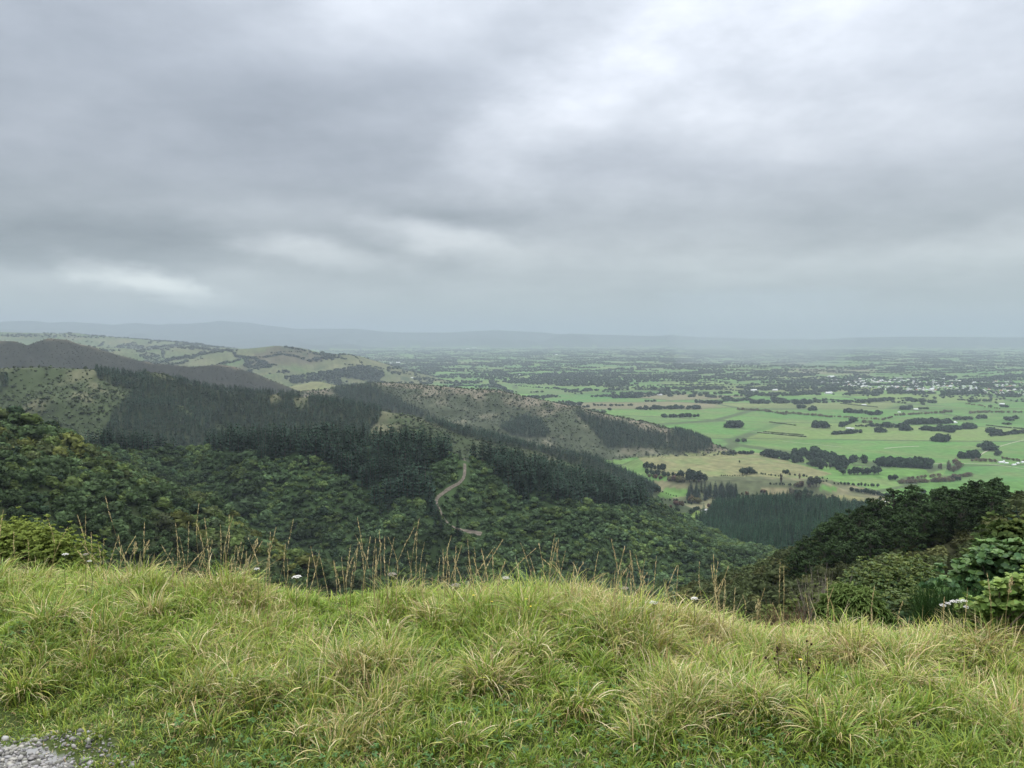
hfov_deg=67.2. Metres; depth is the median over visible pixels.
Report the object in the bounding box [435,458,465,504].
gravel road
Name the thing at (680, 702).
grass
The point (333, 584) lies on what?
native tree
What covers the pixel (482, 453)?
pine tree
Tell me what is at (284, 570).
native tree
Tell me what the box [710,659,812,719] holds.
grass tussock
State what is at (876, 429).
shelter tree
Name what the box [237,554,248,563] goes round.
native tree
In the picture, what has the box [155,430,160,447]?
pine tree
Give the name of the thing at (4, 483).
native tree
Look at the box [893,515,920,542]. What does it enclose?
beech tree
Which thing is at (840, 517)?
beech tree
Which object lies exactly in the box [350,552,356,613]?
grass stalk
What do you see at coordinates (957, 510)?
beech tree
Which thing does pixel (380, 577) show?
grass stalk
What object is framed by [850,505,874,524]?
beech tree
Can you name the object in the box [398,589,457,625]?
grass tussock
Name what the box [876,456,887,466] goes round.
shelter tree
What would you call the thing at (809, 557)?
beech tree
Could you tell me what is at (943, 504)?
beech tree
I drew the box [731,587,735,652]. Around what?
grass stalk
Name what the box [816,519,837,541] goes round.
beech tree
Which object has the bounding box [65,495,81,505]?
native tree
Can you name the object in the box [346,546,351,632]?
grass stalk
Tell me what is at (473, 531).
gravel clearing
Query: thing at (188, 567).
grass stalk
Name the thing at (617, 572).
grass stalk
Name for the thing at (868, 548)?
beech tree
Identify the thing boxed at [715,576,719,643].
grass stalk
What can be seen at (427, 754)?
clover
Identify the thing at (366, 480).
pine tree
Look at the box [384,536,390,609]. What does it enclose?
grass stalk
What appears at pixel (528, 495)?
pine tree
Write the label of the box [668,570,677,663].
grass stalk
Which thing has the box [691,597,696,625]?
yarrow flower
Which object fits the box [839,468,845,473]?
round tree
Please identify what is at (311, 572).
native tree
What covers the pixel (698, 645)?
grass tussock
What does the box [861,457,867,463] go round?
shelter tree
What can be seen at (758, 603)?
grass stalk
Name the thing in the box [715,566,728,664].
grass stalk
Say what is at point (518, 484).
pine tree
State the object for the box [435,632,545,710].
grass tussock
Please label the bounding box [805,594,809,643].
grass stalk
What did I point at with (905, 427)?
shelter tree
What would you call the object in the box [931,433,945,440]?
shelter tree
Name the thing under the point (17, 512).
native tree
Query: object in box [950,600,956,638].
yarrow flower
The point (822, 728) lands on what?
grass tussock
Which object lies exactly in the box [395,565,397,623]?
grass stalk
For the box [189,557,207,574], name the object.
native tree
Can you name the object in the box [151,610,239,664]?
grass tussock
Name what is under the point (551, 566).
grass stalk
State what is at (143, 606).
grass tussock
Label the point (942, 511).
beech tree
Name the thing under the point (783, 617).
grass stalk
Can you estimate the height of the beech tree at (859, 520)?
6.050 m
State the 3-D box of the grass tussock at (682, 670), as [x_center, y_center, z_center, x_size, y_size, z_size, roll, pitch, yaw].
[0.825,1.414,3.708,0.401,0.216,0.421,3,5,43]
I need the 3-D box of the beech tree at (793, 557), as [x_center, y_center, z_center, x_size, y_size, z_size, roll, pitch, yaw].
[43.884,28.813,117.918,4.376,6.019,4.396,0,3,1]
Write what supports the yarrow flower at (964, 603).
on the terrain at (252, 339)
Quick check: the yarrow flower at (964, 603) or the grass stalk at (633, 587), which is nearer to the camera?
the grass stalk at (633, 587)
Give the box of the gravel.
[0,727,136,767]
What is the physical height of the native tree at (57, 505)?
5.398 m
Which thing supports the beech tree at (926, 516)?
on the terrain at (252, 339)
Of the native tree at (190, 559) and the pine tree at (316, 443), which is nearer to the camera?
the native tree at (190, 559)
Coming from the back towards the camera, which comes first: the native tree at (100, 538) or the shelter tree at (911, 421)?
the shelter tree at (911, 421)
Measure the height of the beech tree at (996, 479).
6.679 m
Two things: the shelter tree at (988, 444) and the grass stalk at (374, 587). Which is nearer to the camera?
the grass stalk at (374, 587)
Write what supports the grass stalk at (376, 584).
on the terrain at (252, 339)
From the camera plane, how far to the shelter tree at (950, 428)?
2018.96 m
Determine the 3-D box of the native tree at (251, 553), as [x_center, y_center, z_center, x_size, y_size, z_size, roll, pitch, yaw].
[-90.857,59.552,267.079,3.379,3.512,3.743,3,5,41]
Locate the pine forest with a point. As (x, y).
(559, 483)
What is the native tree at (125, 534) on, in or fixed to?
on the terrain at (252, 339)
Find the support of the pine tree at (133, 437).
on the terrain at (252, 339)
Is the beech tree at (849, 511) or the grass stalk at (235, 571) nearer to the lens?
the grass stalk at (235, 571)
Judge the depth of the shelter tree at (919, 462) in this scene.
1467.56 m
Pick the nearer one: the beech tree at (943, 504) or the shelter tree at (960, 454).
the beech tree at (943, 504)
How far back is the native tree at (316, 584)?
258.15 m
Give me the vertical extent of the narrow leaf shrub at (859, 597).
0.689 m
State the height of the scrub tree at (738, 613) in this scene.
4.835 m
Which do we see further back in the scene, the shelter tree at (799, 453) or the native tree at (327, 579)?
the shelter tree at (799, 453)
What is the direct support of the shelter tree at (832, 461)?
on the terrain at (252, 339)
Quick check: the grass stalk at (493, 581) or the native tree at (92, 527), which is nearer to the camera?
the grass stalk at (493, 581)
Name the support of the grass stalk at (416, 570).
on the grass at (680, 702)
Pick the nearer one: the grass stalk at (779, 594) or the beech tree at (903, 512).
the grass stalk at (779, 594)
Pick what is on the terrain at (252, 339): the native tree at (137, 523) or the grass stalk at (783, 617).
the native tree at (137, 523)
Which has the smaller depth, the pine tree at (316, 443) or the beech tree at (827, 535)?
the beech tree at (827, 535)
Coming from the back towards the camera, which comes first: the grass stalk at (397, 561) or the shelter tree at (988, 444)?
the shelter tree at (988, 444)
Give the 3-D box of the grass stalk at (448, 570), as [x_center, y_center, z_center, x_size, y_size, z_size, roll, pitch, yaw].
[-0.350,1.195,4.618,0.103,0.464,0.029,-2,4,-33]
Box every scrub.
[0,337,738,459]
[675,490,1023,623]
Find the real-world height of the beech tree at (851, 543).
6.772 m
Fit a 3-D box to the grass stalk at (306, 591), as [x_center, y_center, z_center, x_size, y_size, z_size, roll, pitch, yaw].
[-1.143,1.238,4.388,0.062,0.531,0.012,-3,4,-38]
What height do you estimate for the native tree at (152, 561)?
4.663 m
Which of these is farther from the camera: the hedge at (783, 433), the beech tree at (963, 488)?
the hedge at (783, 433)
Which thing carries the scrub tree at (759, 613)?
on the terrain at (252, 339)
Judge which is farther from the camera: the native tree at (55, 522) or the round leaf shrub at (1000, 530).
the native tree at (55, 522)
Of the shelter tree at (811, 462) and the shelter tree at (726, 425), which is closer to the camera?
the shelter tree at (811, 462)
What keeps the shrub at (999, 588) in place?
on the terrain at (252, 339)
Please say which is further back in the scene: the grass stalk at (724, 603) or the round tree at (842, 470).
the round tree at (842, 470)
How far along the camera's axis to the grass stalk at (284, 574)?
4.70 m
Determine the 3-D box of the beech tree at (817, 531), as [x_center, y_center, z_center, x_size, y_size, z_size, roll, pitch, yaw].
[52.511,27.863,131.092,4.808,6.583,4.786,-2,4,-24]
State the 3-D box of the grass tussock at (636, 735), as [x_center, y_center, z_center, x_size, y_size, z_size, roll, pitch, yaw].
[0.542,1.458,3.277,0.405,0.226,0.420,0,3,0]
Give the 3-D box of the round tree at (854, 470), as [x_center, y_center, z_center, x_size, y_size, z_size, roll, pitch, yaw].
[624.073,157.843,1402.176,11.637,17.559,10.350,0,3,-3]
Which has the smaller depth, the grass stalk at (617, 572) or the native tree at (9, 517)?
the grass stalk at (617, 572)
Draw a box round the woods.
[1,332,1023,453]
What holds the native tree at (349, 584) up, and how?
on the terrain at (252, 339)
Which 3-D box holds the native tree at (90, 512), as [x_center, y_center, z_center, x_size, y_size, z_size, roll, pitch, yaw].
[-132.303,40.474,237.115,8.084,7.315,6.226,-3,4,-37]
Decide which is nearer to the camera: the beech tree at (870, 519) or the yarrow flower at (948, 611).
the yarrow flower at (948, 611)
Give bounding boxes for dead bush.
[747,596,820,629]
[791,563,853,627]
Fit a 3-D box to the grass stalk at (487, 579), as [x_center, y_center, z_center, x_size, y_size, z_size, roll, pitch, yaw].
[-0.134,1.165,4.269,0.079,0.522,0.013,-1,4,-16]
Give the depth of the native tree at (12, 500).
224.65 m
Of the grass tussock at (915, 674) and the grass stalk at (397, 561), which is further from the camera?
the grass stalk at (397, 561)
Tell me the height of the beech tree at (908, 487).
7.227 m
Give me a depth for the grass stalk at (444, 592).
4.32 m
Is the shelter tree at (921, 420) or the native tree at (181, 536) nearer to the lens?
the native tree at (181, 536)
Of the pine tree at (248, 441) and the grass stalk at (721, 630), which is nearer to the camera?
the grass stalk at (721, 630)
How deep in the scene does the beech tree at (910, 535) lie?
107.99 m
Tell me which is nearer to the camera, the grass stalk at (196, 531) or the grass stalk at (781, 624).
the grass stalk at (781, 624)
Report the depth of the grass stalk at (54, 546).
5.42 m
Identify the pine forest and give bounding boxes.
[0,364,712,518]
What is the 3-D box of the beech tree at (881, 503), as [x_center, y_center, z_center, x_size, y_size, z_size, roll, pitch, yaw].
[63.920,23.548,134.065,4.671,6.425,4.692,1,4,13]
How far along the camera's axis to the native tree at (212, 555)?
250.47 m
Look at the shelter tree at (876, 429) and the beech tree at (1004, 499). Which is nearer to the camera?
the beech tree at (1004, 499)
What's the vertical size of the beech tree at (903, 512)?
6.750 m
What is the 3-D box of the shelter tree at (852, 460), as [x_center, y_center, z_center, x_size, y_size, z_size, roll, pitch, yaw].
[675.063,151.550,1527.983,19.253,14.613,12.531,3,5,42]
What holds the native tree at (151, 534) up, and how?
on the terrain at (252, 339)
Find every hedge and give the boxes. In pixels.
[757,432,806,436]
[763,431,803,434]
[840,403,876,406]
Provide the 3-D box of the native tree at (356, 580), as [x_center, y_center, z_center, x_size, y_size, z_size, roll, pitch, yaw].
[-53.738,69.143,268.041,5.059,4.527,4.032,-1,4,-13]
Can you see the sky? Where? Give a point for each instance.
(750, 169)
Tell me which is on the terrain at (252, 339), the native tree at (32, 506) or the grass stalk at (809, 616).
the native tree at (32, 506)
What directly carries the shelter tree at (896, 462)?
on the terrain at (252, 339)
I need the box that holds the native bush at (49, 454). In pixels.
[0,405,778,604]
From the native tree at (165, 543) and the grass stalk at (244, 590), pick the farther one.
the native tree at (165, 543)
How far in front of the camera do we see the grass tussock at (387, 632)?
4.40 m
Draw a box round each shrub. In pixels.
[0,506,116,572]
[751,552,938,627]
[809,581,896,628]
[837,552,967,631]
[918,537,1023,629]
[952,565,1023,638]
[959,510,1023,569]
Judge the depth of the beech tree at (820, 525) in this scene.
149.29 m
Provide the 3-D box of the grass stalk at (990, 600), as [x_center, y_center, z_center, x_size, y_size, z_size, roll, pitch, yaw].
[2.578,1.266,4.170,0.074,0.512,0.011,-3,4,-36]
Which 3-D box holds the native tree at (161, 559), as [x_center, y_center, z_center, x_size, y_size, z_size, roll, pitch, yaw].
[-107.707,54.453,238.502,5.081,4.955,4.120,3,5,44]
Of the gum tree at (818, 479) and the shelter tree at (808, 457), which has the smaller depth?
the gum tree at (818, 479)
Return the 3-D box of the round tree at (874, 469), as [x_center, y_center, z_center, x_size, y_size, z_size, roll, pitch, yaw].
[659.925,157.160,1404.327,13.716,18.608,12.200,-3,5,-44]
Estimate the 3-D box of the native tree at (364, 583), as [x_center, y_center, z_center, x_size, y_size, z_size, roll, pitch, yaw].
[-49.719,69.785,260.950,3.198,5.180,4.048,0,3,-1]
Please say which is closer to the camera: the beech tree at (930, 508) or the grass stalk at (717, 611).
the grass stalk at (717, 611)
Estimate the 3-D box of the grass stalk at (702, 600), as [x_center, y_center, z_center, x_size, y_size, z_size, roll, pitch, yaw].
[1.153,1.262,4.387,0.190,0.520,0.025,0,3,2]
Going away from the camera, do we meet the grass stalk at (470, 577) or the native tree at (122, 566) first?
the grass stalk at (470, 577)
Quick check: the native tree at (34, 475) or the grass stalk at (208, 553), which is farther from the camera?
the native tree at (34, 475)
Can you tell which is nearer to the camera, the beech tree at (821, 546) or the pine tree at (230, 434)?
the beech tree at (821, 546)
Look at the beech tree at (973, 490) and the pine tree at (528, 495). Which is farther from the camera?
the pine tree at (528, 495)
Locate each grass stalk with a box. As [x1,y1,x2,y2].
[47,518,54,576]
[82,513,85,584]
[105,496,130,570]
[121,545,129,589]
[162,546,190,594]
[175,523,190,605]
[176,551,202,594]
[183,525,188,612]
[196,504,203,574]
[204,518,210,588]
[210,515,229,602]
[211,525,221,619]
[234,540,241,612]
[236,546,245,619]
[265,518,293,627]
[267,532,270,626]
[283,543,297,612]
[302,551,319,611]
[306,558,315,640]
[345,547,357,632]
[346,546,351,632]
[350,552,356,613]
[355,535,370,605]
[356,536,370,626]
[366,543,381,626]
[374,531,380,621]
[374,560,376,621]
[375,555,377,611]
[384,528,413,609]
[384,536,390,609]
[387,538,393,620]
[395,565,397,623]
[408,521,418,599]
[415,540,417,635]
[419,542,435,629]
[422,568,428,621]
[437,558,442,622]
[443,555,445,626]
[447,548,457,607]
[460,547,494,606]
[463,555,470,607]
[479,539,502,596]
[481,549,493,625]
[492,552,497,616]
[548,536,554,633]
[549,541,556,606]
[570,562,583,612]
[609,539,617,625]
[613,573,625,651]
[614,546,624,639]
[623,562,630,642]
[630,550,634,644]
[635,560,644,632]
[662,566,676,610]
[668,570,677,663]
[698,562,724,642]
[702,579,722,632]
[704,591,719,646]
[711,566,722,662]
[712,597,725,665]
[713,554,725,653]
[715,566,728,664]
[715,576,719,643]
[723,580,725,638]
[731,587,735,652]
[755,598,760,651]
[772,602,784,661]
[777,563,780,625]
[779,568,784,660]
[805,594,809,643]
[826,580,830,637]
[870,586,881,652]
[942,596,946,640]
[960,588,967,644]
[987,574,991,642]
[1005,577,1012,648]
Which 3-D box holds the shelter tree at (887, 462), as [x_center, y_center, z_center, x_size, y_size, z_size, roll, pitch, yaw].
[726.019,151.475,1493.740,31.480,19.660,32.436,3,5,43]
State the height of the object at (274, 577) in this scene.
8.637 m
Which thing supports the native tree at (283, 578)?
on the terrain at (252, 339)
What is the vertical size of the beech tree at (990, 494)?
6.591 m
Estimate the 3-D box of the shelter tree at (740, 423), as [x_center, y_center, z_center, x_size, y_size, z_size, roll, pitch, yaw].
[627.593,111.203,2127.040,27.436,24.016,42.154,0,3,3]
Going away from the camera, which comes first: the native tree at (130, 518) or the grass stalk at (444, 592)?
the grass stalk at (444, 592)
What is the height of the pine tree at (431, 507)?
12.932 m
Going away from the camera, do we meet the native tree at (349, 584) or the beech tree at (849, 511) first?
the beech tree at (849, 511)
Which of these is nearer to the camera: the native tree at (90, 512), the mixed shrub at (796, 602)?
the mixed shrub at (796, 602)
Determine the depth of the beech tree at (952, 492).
127.33 m
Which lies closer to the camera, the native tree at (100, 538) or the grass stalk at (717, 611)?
the grass stalk at (717, 611)
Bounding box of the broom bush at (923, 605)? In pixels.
[899,571,983,629]
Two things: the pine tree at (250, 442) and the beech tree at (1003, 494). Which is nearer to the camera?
the beech tree at (1003, 494)
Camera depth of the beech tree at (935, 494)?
133.12 m
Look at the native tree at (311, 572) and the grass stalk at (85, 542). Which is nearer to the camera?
the grass stalk at (85, 542)
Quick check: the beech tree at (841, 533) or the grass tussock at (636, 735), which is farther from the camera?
the beech tree at (841, 533)
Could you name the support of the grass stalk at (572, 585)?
on the grass at (680, 702)
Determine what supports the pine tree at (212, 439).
on the terrain at (252, 339)
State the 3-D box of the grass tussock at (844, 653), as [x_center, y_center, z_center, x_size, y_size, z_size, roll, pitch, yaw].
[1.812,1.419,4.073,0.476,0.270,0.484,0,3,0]
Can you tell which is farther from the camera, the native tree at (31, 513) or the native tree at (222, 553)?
the native tree at (222, 553)
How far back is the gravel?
3.24 m
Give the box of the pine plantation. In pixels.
[694,490,881,549]
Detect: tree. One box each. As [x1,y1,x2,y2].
[0,479,10,488]
[0,493,7,501]
[1,495,25,507]
[5,489,15,497]
[5,506,24,516]
[5,513,23,523]
[15,467,45,485]
[19,482,34,489]
[20,511,36,520]
[23,501,38,512]
[24,517,38,526]
[39,497,47,504]
[45,521,58,529]
[50,499,66,513]
[57,517,68,528]
[61,504,74,511]
[64,485,84,496]
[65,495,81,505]
[70,503,95,524]
[82,521,100,536]
[88,513,107,525]
[92,533,103,542]
[92,547,108,565]
[96,544,110,556]
[104,537,115,546]
[106,552,119,564]
[113,551,124,559]
[115,530,130,538]
[115,560,133,574]
[121,540,140,557]
[122,436,126,449]
[127,516,134,523]
[128,536,140,542]
[130,517,148,529]
[131,432,136,448]
[136,535,151,547]
[140,546,157,559]
[140,554,150,565]
[141,511,150,516]
[145,529,156,538]
[149,556,160,566]
[154,545,162,554]
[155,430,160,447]
[155,512,174,531]
[155,552,171,562]
[157,538,172,548]
[157,558,182,575]
[160,548,175,561]
[170,535,179,547]
[174,532,186,542]
[177,548,196,559]
[177,554,192,566]
[178,536,198,551]
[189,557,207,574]
[193,540,203,552]
[206,553,217,559]
[206,559,224,572]
[207,543,218,549]
[210,429,216,448]
[219,549,226,561]
[221,544,232,558]
[227,422,233,443]
[229,432,235,449]
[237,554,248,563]
[244,432,250,449]
[247,435,253,450]
[248,551,255,557]
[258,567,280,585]
[276,438,281,454]
[277,574,285,584]
[279,565,288,573]
[292,567,303,574]
[305,568,319,580]
[309,561,316,568]
[310,581,319,592]
[313,431,320,452]
[317,563,329,577]
[321,577,331,587]
[329,580,337,590]
[333,446,340,467]
[337,421,342,440]
[337,450,345,474]
[337,570,345,577]
[339,587,354,597]
[344,581,354,588]
[345,573,353,583]
[354,577,359,587]
[357,576,367,588]
[361,582,370,592]
[364,465,369,486]
[384,459,391,484]
[426,487,430,503]
[428,431,432,450]
[429,498,433,515]
[435,505,440,519]
[454,517,461,536]
[478,438,485,460]
[486,439,493,464]
[515,471,523,495]
[526,485,530,499]
[597,490,601,503]
[605,486,611,504]
[611,483,617,504]
[676,469,684,475]
[685,468,692,481]
[691,470,696,481]
[696,470,703,481]
[723,420,731,427]
[726,605,743,623]
[729,420,738,427]
[736,420,744,427]
[741,599,755,625]
[746,600,765,614]
[752,608,768,618]
[768,451,779,457]
[773,599,782,620]
[776,593,787,609]
[779,452,789,459]
[782,552,809,579]
[785,541,814,569]
[787,588,805,612]
[789,553,816,575]
[790,448,797,453]
[794,535,817,556]
[795,451,802,457]
[795,560,817,578]
[805,455,813,459]
[806,459,816,465]
[808,563,831,592]
[809,446,820,450]
[809,450,821,457]
[809,527,829,558]
[810,522,827,537]
[812,542,837,567]
[814,461,823,468]
[815,476,820,486]
[815,525,838,544]
[816,421,831,427]
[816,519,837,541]
[816,541,848,567]
[822,539,842,557]
[826,515,853,538]
[827,458,838,464]
[828,451,837,455]
[828,545,854,565]
[828,568,836,579]
[831,522,852,543]
[834,524,861,553]
[834,561,853,582]
[838,421,845,426]
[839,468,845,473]
[840,509,856,521]
[843,528,866,559]
[848,457,856,462]
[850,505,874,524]
[850,516,869,530]
[851,466,856,474]
[852,533,887,563]
[857,524,880,551]
[858,512,878,530]
[858,541,885,558]
[859,498,885,513]
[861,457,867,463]
[864,522,888,538]
[865,505,882,519]
[867,500,886,522]
[867,531,887,551]
[871,465,877,473]
[871,528,896,552]
[874,427,881,431]
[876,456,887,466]
[876,519,894,540]
[877,487,905,511]
[879,507,898,525]
[884,422,891,427]
[884,457,894,465]
[889,513,908,539]
[892,458,903,466]
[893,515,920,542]
[894,526,926,552]
[896,499,910,511]
[896,506,916,520]
[899,460,909,466]
[900,424,910,430]
[900,484,923,505]
[902,486,932,510]
[905,500,919,512]
[906,458,918,466]
[909,419,916,424]
[909,502,924,519]
[909,510,937,542]
[911,458,923,467]
[912,504,937,523]
[912,504,941,533]
[912,551,935,575]
[917,417,925,423]
[920,461,929,468]
[926,486,947,500]
[929,490,945,503]
[929,506,956,537]
[930,417,936,423]
[930,496,960,526]
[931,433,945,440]
[935,434,948,441]
[938,554,966,577]
[940,489,965,506]
[942,496,957,512]
[943,494,977,526]
[943,500,980,534]
[945,425,956,431]
[954,492,976,520]
[955,550,968,584]
[957,451,963,457]
[959,485,971,497]
[961,423,970,428]
[961,479,984,497]
[966,449,975,456]
[966,488,1001,520]
[968,488,988,520]
[972,449,981,458]
[974,490,1011,518]
[975,480,1009,501]
[976,440,999,450]
[979,494,1006,512]
[980,477,1009,497]
[994,450,1001,455]
[994,486,1010,501]
[1008,508,1020,530]
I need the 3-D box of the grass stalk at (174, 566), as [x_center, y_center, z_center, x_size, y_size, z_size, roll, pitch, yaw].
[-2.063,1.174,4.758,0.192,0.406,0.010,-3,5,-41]
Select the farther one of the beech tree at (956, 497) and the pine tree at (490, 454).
the pine tree at (490, 454)
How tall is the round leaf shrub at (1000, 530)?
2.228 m
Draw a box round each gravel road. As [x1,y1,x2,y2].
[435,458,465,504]
[437,505,455,528]
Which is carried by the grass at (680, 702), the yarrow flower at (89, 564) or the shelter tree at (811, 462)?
the yarrow flower at (89, 564)
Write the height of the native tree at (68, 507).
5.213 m
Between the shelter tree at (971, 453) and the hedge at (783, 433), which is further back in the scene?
the hedge at (783, 433)
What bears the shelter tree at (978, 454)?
on the terrain at (252, 339)
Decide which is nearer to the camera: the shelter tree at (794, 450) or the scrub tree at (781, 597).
the scrub tree at (781, 597)
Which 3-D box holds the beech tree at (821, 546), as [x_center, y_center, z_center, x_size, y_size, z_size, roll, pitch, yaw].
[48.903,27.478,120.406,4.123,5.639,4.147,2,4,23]
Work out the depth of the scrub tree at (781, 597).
98.36 m
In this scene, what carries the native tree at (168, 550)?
on the terrain at (252, 339)
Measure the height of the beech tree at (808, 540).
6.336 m
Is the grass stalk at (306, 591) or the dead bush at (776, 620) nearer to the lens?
the grass stalk at (306, 591)
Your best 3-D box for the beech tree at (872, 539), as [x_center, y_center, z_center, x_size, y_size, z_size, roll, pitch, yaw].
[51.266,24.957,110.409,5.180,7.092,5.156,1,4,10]
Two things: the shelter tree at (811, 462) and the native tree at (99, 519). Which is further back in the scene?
the shelter tree at (811, 462)
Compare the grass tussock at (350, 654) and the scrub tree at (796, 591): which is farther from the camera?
the scrub tree at (796, 591)
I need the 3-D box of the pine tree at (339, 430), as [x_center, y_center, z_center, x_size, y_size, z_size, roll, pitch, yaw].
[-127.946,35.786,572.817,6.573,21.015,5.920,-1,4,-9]
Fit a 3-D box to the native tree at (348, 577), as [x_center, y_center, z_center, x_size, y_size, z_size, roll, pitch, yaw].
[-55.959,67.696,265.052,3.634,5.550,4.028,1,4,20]
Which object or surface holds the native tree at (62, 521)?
on the terrain at (252, 339)
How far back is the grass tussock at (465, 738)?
3.22 m
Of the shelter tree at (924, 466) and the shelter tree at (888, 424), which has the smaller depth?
the shelter tree at (924, 466)
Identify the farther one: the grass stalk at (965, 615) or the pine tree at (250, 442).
the pine tree at (250, 442)
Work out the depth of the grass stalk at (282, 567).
4.53 m
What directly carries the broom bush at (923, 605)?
on the terrain at (252, 339)
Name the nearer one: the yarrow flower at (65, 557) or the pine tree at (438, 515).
the yarrow flower at (65, 557)
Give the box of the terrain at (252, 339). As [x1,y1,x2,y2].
[0,321,1023,767]
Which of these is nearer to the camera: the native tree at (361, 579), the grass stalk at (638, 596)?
the grass stalk at (638, 596)
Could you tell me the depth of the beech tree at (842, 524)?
127.31 m
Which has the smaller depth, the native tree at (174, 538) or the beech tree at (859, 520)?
the beech tree at (859, 520)
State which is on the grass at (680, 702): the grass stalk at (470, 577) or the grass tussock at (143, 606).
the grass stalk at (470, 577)
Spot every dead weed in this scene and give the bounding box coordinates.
[764,646,786,690]
[805,640,820,707]
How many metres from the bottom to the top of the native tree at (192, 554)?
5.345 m
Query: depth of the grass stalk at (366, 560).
4.78 m
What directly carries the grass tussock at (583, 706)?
on the terrain at (252, 339)
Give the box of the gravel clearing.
[457,528,481,535]
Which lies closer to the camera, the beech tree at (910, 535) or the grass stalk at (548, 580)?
the grass stalk at (548, 580)
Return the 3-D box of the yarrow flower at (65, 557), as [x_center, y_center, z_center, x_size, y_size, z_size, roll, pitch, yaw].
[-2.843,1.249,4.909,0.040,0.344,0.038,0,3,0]
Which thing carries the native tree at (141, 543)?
on the terrain at (252, 339)
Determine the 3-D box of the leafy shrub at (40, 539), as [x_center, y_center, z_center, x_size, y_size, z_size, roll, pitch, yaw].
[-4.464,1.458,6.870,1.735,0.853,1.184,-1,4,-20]
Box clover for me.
[0,604,980,767]
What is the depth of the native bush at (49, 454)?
480.92 m
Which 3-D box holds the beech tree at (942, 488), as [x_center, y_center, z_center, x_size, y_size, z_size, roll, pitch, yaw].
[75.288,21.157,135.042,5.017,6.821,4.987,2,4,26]
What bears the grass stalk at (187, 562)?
on the terrain at (252, 339)
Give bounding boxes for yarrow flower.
[62,553,68,599]
[82,553,88,596]
[87,560,92,598]
[254,568,258,609]
[293,575,301,629]
[388,572,396,607]
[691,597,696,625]
[945,602,950,630]
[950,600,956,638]
[955,599,961,632]
[961,599,967,632]
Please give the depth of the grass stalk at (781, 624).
3.91 m
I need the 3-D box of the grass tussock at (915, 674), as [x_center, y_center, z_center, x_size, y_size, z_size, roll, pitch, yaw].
[1.905,1.384,3.731,0.497,0.246,0.485,0,3,0]
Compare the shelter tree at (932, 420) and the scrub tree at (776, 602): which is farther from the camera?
the shelter tree at (932, 420)
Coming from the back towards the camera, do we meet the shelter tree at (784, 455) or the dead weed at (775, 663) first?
the shelter tree at (784, 455)
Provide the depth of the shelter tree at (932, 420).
2211.25 m
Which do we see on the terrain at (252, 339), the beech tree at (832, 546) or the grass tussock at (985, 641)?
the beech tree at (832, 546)
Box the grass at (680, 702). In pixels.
[0,543,1023,767]
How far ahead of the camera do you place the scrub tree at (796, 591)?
93.81 m
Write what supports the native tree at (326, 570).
on the terrain at (252, 339)
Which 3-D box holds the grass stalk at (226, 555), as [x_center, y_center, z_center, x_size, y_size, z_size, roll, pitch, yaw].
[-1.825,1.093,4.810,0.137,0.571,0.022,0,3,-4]
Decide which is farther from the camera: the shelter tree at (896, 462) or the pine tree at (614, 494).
the shelter tree at (896, 462)
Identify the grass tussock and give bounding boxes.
[0,584,100,633]
[0,651,62,706]
[71,565,132,596]
[108,574,188,619]
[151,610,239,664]
[220,659,288,710]
[229,580,285,616]
[263,704,335,754]
[309,638,403,688]
[339,612,422,644]
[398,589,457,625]
[424,710,501,758]
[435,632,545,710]
[495,622,568,663]
[527,672,619,733]
[552,592,580,612]
[560,580,631,612]
[593,700,682,755]
[637,653,721,692]
[673,628,745,667]
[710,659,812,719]
[759,625,833,671]
[770,684,889,758]
[813,625,901,673]
[853,646,956,694]
[934,610,1023,664]
[954,673,1023,721]
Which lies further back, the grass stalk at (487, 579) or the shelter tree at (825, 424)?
the shelter tree at (825, 424)
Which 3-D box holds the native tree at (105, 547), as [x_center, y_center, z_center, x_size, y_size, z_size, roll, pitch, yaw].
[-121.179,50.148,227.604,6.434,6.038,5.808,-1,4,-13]
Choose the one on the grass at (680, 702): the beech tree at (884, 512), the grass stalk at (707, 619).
the grass stalk at (707, 619)
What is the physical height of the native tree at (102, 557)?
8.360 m
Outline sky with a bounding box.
[0,0,1023,338]
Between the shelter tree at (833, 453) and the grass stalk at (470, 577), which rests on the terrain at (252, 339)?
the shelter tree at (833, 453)
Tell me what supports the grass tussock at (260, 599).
on the terrain at (252, 339)
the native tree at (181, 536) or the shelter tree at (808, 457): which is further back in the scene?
the shelter tree at (808, 457)
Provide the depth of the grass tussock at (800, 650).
4.19 m
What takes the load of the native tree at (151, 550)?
on the terrain at (252, 339)
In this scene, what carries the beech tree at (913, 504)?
on the terrain at (252, 339)
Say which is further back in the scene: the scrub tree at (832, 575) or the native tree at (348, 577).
the native tree at (348, 577)
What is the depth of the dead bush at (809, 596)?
7.17 m
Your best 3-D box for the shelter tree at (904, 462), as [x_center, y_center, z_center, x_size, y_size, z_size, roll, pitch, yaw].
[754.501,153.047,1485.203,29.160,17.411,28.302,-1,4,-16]
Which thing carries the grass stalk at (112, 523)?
on the terrain at (252, 339)
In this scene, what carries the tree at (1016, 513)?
on the terrain at (252, 339)
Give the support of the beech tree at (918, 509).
on the terrain at (252, 339)
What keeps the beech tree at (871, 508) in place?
on the terrain at (252, 339)
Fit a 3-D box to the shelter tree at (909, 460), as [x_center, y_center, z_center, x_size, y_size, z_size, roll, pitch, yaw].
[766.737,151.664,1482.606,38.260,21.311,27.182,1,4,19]
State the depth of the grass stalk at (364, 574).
4.53 m
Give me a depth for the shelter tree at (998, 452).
1624.32 m
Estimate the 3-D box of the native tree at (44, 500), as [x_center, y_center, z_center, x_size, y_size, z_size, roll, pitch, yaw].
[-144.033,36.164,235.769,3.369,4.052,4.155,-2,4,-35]

